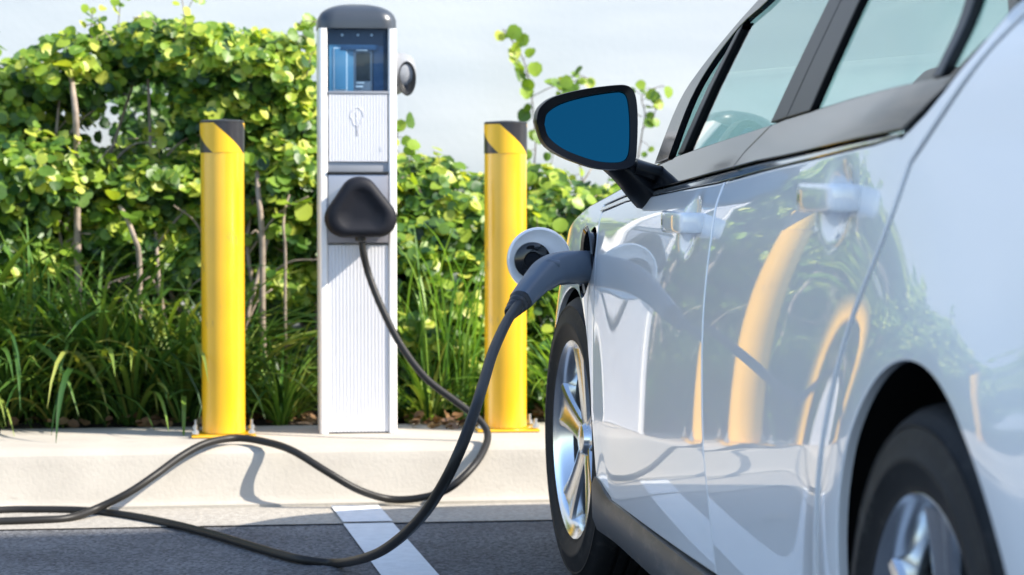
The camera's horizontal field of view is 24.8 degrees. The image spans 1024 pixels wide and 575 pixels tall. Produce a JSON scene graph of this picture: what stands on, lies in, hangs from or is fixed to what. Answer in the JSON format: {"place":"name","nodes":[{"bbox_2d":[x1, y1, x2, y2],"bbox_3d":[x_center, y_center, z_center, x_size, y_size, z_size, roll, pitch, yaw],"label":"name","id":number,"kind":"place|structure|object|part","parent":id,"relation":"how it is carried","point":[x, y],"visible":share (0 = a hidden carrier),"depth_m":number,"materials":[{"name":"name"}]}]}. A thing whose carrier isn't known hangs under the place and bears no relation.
{"place":"outdoors","nodes":[
{"label":"outdoors","id":0,"kind":"place"},
{"bbox_2d":[0,380,544,428],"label":"planting bed","id":1,"kind":"object","parent":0,"point":[256,422],"visible":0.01,"depth_m":7.41,"materials":[{"name":"brown soil"}]},
{"bbox_2d":[0,229,33,361],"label":"tall grass","id":2,"kind":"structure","parent":1,"relation":"on","point":[11,258],"depth_m":7.25,"materials":[{"name":"green plant"}]},
{"bbox_2d":[0,302,40,428],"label":"grass clump","id":3,"kind":"object","parent":1,"relation":"on","point":[7,391],"visible":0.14,"depth_m":7.19,"materials":[{"name":"green plant"}]},
{"bbox_2d":[0,331,58,413],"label":"grass clump","id":4,"kind":"object","parent":1,"relation":"on","point":[20,375],"visible":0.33,"depth_m":7.23,"materials":[{"name":"green plant"}]},
{"bbox_2d":[0,274,60,361],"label":"grass clump","id":5,"kind":"object","parent":1,"relation":"on","point":[17,309],"visible":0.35,"depth_m":7.49,"materials":[{"name":"green plant"}]},
{"bbox_2d":[0,284,66,428],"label":"grass clump","id":6,"kind":"object","parent":1,"relation":"on","point":[2,426],"visible":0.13,"depth_m":7.26,"materials":[{"name":"green plant"}]},
{"bbox_2d":[0,300,96,417],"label":"grass clump","id":7,"kind":"object","parent":1,"relation":"on","point":[33,359],"visible":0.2,"depth_m":7.28,"materials":[{"name":"green plant"}]},
{"bbox_2d":[0,287,101,436],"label":"grass clump","id":8,"kind":"object","parent":1,"relation":"on","point":[2,354],"visible":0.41,"depth_m":7.16,"materials":[{"name":"green plant"}]},
{"bbox_2d":[0,217,141,427],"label":"tall grass","id":9,"kind":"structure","parent":1,"relation":"on","point":[34,309],"depth_m":7.37,"materials":[{"name":"green plant"}]},
{"bbox_2d":[53,45,94,315],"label":"woody stem","id":10,"kind":"object","parent":1,"relation":"on","point":[77,210],"visible":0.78,"depth_m":7.61,"materials":[{"name":"brown plant"}]},
{"bbox_2d":[0,234,153,426],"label":"grass clump","id":11,"kind":"object","parent":1,"relation":"on","point":[9,291],"visible":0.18,"depth_m":7.27,"materials":[{"name":"green plant"}]},
{"bbox_2d":[0,289,161,425],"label":"grass clump","id":12,"kind":"object","parent":1,"relation":"on","point":[14,411],"visible":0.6,"depth_m":7.24,"materials":[{"name":"green plant"}]},
{"bbox_2d":[0,0,184,324],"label":"leafy shrub","id":13,"kind":"object","parent":1,"relation":"on","point":[43,169],"visible":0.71,"depth_m":7.66,"materials":[{"name":"green plant"}]},
{"bbox_2d":[0,258,184,405],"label":"grass clump","id":14,"kind":"object","parent":1,"relation":"on","point":[6,330],"visible":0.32,"depth_m":7.21,"materials":[{"name":"green plant"}]},
{"bbox_2d":[0,320,187,429],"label":"grass clump","id":15,"kind":"object","parent":1,"relation":"on","point":[44,411],"visible":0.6,"depth_m":7.24,"materials":[{"name":"green plant"}]},
{"bbox_2d":[0,246,193,420],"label":"grass clump","id":16,"kind":"object","parent":1,"relation":"on","point":[28,303],"visible":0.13,"depth_m":7.32,"materials":[{"name":"green plant"}]},
{"bbox_2d":[15,251,183,424],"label":"tall grass","id":17,"kind":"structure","parent":1,"relation":"on","point":[78,295],"depth_m":7.42,"materials":[{"name":"green plant"}]},
{"bbox_2d":[0,239,200,405],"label":"grass clump","id":18,"kind":"object","parent":1,"relation":"on","point":[20,343],"visible":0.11,"depth_m":7.44,"materials":[{"name":"green plant"}]},
{"bbox_2d":[5,229,199,414],"bbox_3d":[-1.676,0.104,7.736,1.384,0.635,1.456,1,3,18],"label":"grass clump","id":19,"kind":"object","parent":1,"relation":"on","point":[92,370],"visible":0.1,"depth_m":7.25,"materials":[{"name":"green plant"}]},
{"bbox_2d":[89,168,173,341],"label":"woody stem","id":20,"kind":"object","parent":1,"relation":"on","point":[133,216],"visible":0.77,"depth_m":7.62,"materials":[{"name":"brown plant"}]},
{"bbox_2d":[0,237,298,440],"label":"grass clump","id":21,"kind":"object","parent":1,"relation":"on","point":[102,330],"visible":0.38,"depth_m":7.29,"materials":[{"name":"green plant"}]},
{"bbox_2d":[0,231,304,434],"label":"grass clump","id":22,"kind":"object","parent":1,"relation":"on","point":[88,319],"visible":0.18,"depth_m":7.37,"materials":[{"name":"green plant"}]},
{"bbox_2d":[0,288,314,426],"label":"grass clump","id":23,"kind":"object","parent":1,"relation":"on","point":[157,358],"visible":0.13,"depth_m":7.37,"materials":[{"name":"green plant"}]},
{"bbox_2d":[0,273,315,430],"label":"grass clump","id":24,"kind":"object","parent":1,"relation":"on","point":[130,407],"visible":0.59,"depth_m":7.26,"materials":[{"name":"green plant"}]},
{"bbox_2d":[9,233,316,372],"bbox_3d":[-1.166,0.118,7.705,1.180,0.607,1.467,2,3,31],"label":"grass clump","id":25,"kind":"object","parent":1,"relation":"on","point":[175,307],"visible":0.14,"depth_m":7.54,"materials":[{"name":"green plant"}]},
{"bbox_2d":[36,283,317,435],"bbox_3d":[-1.038,0.199,7.409,0.997,0.469,1.014,0,3,7],"label":"grass clump","id":26,"kind":"object","parent":1,"relation":"on","point":[189,409],"visible":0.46,"depth_m":7.31,"materials":[{"name":"green plant"}]},
{"bbox_2d":[74,277,317,417],"bbox_3d":[-0.908,0.199,7.519,0.994,0.460,0.978,2,3,33],"label":"grass clump","id":27,"kind":"object","parent":1,"relation":"on","point":[268,358],"visible":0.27,"depth_m":7.41,"materials":[{"name":"green plant"}]},
{"bbox_2d":[0,252,404,415],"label":"grass clump","id":28,"kind":"object","parent":1,"relation":"on","point":[182,326],"visible":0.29,"depth_m":7.35,"materials":[{"name":"green plant"}]},
{"bbox_2d":[88,275,317,425],"bbox_3d":[-0.974,0.178,7.778,1.178,0.479,1.194,-1,3,-12],"label":"grass clump","id":29,"kind":"object","parent":1,"relation":"on","point":[196,318],"visible":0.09,"depth_m":7.64,"materials":[{"name":"green plant"}]},
{"bbox_2d":[124,319,317,424],"bbox_3d":[-0.901,0.268,7.375,0.661,0.331,0.716,1,3,31],"label":"grass clump","id":30,"kind":"object","parent":1,"relation":"on","point":[247,370],"visible":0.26,"depth_m":7.33,"materials":[{"name":"green plant"}]},
{"bbox_2d":[153,309,317,418],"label":"grass clump","id":31,"kind":"object","parent":1,"relation":"on","point":[285,351],"visible":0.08,"depth_m":7.61,"materials":[{"name":"green plant"}]},
{"bbox_2d":[48,0,439,408],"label":"leafy shrub","id":32,"kind":"object","parent":1,"relation":"on","point":[254,79],"visible":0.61,"depth_m":7.71,"materials":[{"name":"green plant"}]},
{"bbox_2d":[287,15,316,55],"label":"climbing vine","id":33,"kind":"object","parent":32,"relation":"attached to","point":[309,27],"visible":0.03,"depth_m":8.21,"materials":[{"name":"green plant"}]},
{"bbox_2d":[396,112,414,156],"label":"climbing vine","id":34,"kind":"object","parent":32,"relation":"attached to","point":[409,122],"visible":0.34,"depth_m":8.17,"materials":[{"name":"green plant"}]},
{"bbox_2d":[183,328,317,420],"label":"grass clump","id":35,"kind":"object","parent":1,"relation":"on","point":[280,394],"visible":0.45,"depth_m":7.37,"materials":[{"name":"green plant"}]},
{"bbox_2d":[192,314,317,410],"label":"grass clump","id":36,"kind":"object","parent":1,"relation":"on","point":[297,354],"visible":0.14,"depth_m":7.51,"materials":[{"name":"green plant"}]},
{"bbox_2d":[244,130,281,409],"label":"woody stem","id":37,"kind":"object","parent":1,"relation":"on","point":[262,253],"visible":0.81,"depth_m":7.66,"materials":[{"name":"brown plant"}]},
{"bbox_2d":[8,403,544,429],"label":"leaf litter","id":38,"kind":"object","parent":1,"relation":"on","point":[449,421],"visible":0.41,"depth_m":7.27,"materials":[{"name":"brown plant"}]},
{"bbox_2d":[245,346,317,425],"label":"grass clump","id":39,"kind":"object","parent":1,"relation":"on","point":[279,413],"visible":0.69,"depth_m":7.31,"materials":[{"name":"green plant"}]},
{"bbox_2d":[262,175,312,370],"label":"woody stem","id":40,"kind":"object","parent":1,"relation":"on","point":[303,210],"visible":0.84,"depth_m":7.67,"materials":[{"name":"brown plant"}]},
{"bbox_2d":[397,204,484,421],"bbox_3d":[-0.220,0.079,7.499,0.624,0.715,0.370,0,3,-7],"label":"tall grass","id":41,"kind":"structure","parent":1,"relation":"on","point":[446,336],"depth_m":7.50,"materials":[{"name":"green plant"}]},
{"bbox_2d":[397,330,534,420],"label":"grass clump","id":42,"kind":"object","parent":1,"relation":"on","point":[423,401],"visible":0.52,"depth_m":7.41,"materials":[{"name":"green plant"}]},
{"bbox_2d":[397,139,537,423],"bbox_3d":[-0.333,-0.054,8.240,0.729,0.960,1.702,0,3,-7],"label":"leafy shrub","id":43,"kind":"object","parent":1,"relation":"on","point":[452,184],"visible":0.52,"depth_m":7.65,"materials":[{"name":"green plant"}]},
{"bbox_2d":[420,300,555,406],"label":"grass clump","id":44,"kind":"object","parent":1,"relation":"on","point":[540,358],"visible":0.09,"depth_m":7.42,"materials":[{"name":"green plant"}]},
{"bbox_2d":[527,291,557,414],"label":"tall grass","id":45,"kind":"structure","parent":1,"relation":"on","point":[541,350],"depth_m":7.34,"materials":[{"name":"green plant"}]},
{"bbox_2d":[478,152,620,416],"bbox_3d":[1.034,-0.073,8.473,2.488,0.976,1.592,0,3,-7],"label":"leafy shrub","id":46,"kind":"object","parent":1,"relation":"on","point":[560,209],"visible":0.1,"depth_m":7.79,"materials":[{"name":"green plant"}]},
{"bbox_2d":[494,24,595,168],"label":"climbing vine","id":47,"kind":"object","parent":46,"relation":"attached to","point":[517,34],"visible":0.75,"depth_m":8.91,"materials":[{"name":"green plant"}]},
{"bbox_2d":[544,66,588,181],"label":"climbing vine","id":48,"kind":"object","parent":46,"relation":"attached to","point":[565,83],"visible":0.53,"depth_m":8.88,"materials":[{"name":"green plant"}]},
{"bbox_2d":[631,80,672,158],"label":"climbing vine","id":49,"kind":"object","parent":46,"relation":"attached to","point":[653,95],"visible":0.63,"depth_m":8.93,"materials":[{"name":"green plant"}]},
{"bbox_2d":[0,520,571,574],"bbox_3d":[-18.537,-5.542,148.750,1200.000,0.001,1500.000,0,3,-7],"label":"ground","id":50,"kind":"structure","parent":0,"point":[517,547],"depth_m":5.85,"materials":[{"name":"grey asphalt"}]},
{"bbox_2d":[0,422,548,509],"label":"curb","id":51,"kind":"structure","parent":50,"relation":"on","point":[85,467],"depth_m":6.68,"materials":[{"name":"concrete"}]},
{"bbox_2d":[191,119,255,437],"bbox_3d":[-0.862,-0.030,6.937,0.190,0.944,0.170,0,3,-7],"label":"bollard","id":52,"kind":"object","parent":51,"relation":"on","point":[222,146],"visible":0.98,"depth_m":6.88,"materials":[{"name":"yellow metal"}]},
{"bbox_2d":[316,4,415,433],"bbox_3d":[-0.435,-0.209,7.029,0.300,1.294,0.297,0,3,-7],"label":"charging station","id":53,"kind":"object","parent":51,"relation":"on","point":[366,74],"visible":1,"depth_m":6.98,"materials":[{"name":"white metal"}]},
{"bbox_2d":[0,241,593,566],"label":"charging cable","id":54,"kind":"object","parent":53,"relation":"attached to","point":[542,276],"visible":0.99,"depth_m":5.94,"materials":[{"name":"black rubber"}]},
{"bbox_2d":[475,120,539,432],"bbox_3d":[-0.020,-0.037,7.097,0.190,0.944,0.170,0,3,-7],"label":"bollard","id":55,"kind":"object","parent":51,"relation":"on","point":[505,183],"visible":0.9,"depth_m":7.04,"materials":[{"name":"yellow metal"}]},
{"bbox_2d":[0,502,551,529],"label":"gutter pan","id":56,"kind":"object","parent":50,"relation":"on","point":[329,514],"depth_m":6.45,"materials":[{"name":"concrete"}]},
{"bbox_2d":[331,505,438,574],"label":"painted stripe","id":57,"kind":"object","parent":50,"relation":"on","point":[405,557],"visible":1,"depth_m":6.00,"materials":[{"name":"paint"}]},
{"bbox_2d":[507,0,1023,574],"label":"parked car","id":58,"kind":"object","parent":50,"relation":"on","point":[789,340],"visible":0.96,"depth_m":3.30,"materials":[{"name":"white paint"}]},
{"bbox_3d":[0.070,-0.063,5.248,0.165,0.147,0.026,0,3,-7],"label":"charge port door","id":59,"kind":"part","parent":58,"relation":"part of","materials":[{"name":"white paint"}]},
{"bbox_3d":[0.266,0.127,4.506,0.081,0.660,1.364,0,3,-7],"label":"front door","id":60,"kind":"part","parent":58,"relation":"part of","materials":[{"name":"white paint"}]},
{"bbox_3d":[0.470,0.018,3.010,0.139,0.984,1.885,0,3,-10],"label":"rear door","id":61,"kind":"part","parent":58,"relation":"part of","materials":[{"name":"white paint"}]},
{"bbox_2d":[0,0,1007,370],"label":"sky","id":62,"kind":"structure","parent":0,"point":[468,84],"depth_m":9.28,"materials":[{"name":"white"}]}
]}

